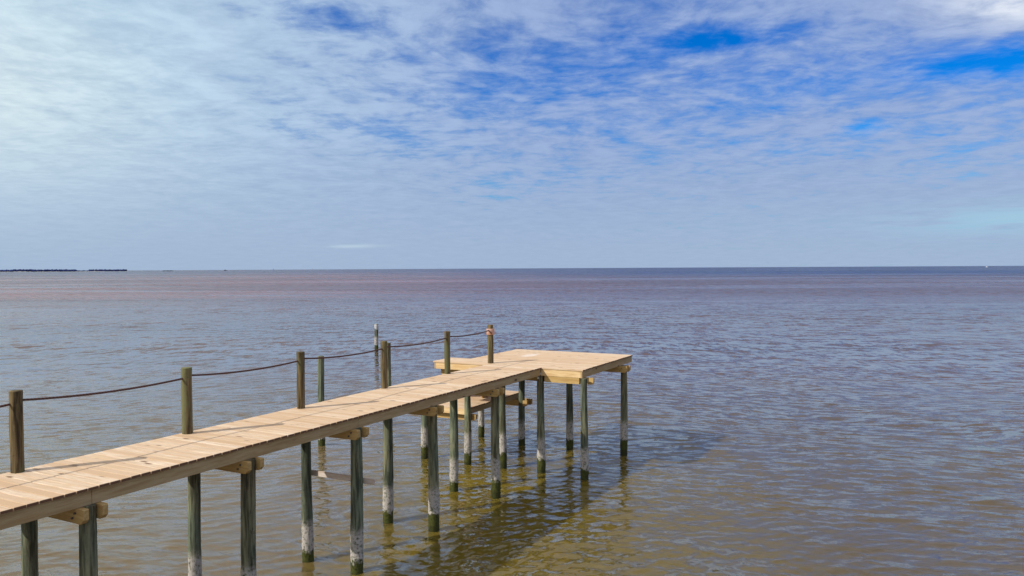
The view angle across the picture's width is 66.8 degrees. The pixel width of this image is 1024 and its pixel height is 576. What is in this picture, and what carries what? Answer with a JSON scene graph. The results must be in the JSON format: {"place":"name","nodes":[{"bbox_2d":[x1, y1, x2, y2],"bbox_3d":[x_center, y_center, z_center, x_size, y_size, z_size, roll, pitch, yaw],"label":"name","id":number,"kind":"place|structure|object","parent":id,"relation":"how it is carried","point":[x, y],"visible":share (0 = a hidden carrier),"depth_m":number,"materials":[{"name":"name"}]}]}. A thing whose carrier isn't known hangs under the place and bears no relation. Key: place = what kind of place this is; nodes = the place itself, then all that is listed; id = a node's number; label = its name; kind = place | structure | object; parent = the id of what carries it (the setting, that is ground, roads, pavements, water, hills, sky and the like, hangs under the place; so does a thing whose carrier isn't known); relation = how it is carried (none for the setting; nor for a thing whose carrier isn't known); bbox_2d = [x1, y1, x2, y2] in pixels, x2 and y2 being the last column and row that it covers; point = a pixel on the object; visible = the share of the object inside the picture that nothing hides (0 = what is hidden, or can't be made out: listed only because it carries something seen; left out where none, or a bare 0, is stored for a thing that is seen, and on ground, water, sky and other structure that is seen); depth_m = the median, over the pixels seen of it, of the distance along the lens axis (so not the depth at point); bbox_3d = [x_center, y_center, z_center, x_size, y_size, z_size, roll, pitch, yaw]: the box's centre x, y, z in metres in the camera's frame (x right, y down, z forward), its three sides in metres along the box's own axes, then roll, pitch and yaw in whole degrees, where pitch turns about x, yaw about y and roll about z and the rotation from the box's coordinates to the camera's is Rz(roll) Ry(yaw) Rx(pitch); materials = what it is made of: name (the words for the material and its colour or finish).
{"place":"outdoors","nodes":[
{"label":"outdoors","id":0,"kind":"place"},
{"bbox_2d":[29,271,79,271],"bbox_3d":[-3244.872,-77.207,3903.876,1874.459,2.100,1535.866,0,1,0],"label":"shore","id":1,"kind":"structure","parent":0,"point":[57,271],"depth_m":4458.31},
{"bbox_2d":[0,269,126,271],"bbox_3d":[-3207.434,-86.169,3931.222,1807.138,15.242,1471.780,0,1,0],"label":"wood","id":2,"kind":"object","parent":1,"relation":"on","point":[28,270],"visible":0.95,"depth_m":4447.50,"materials":[{"name":"green plant"}]},
{"bbox_2d":[0,266,1023,575],"bbox_3d":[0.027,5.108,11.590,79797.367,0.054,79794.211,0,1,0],"label":"water","id":3,"kind":"structure","parent":0,"point":[824,420],"depth_m":28.86,"materials":[{"name":"liquid"}]},
{"bbox_2d":[0,325,632,575],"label":"pier","id":4,"kind":"structure","parent":3,"relation":"in","point":[77,490],"depth_m":13.71,"materials":[{"name":"brown wood"}]},
{"bbox_2d":[318,356,324,445],"bbox_3d":[-5.839,4.056,23.809,0.240,3.947,0.239,0,1,0],"label":"mooring pile","id":5,"kind":"object","parent":3,"relation":"in","point":[321,441],"visible":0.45,"depth_m":23.70,"materials":[{"name":"brown wood"}]},
{"bbox_2d":[374,324,378,349],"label":"mooring pile","id":6,"kind":"object","parent":3,"relation":"in","point":[376,337],"visible":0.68,"depth_m":52.09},
{"bbox_2d":[387,343,392,423],"bbox_3d":[-4.256,3.917,26.808,0.250,4.057,0.246,0,1,0],"label":"mooring pile","id":7,"kind":"object","parent":3,"relation":"in","point":[389,364],"visible":0.23,"depth_m":26.68,"materials":[{"name":"brown wood"}]},
{"bbox_2d":[0,0,1023,270],"label":"sky","id":8,"kind":"structure","parent":0,"point":[135,134],"materials":[{"name":"blue"}]}
]}

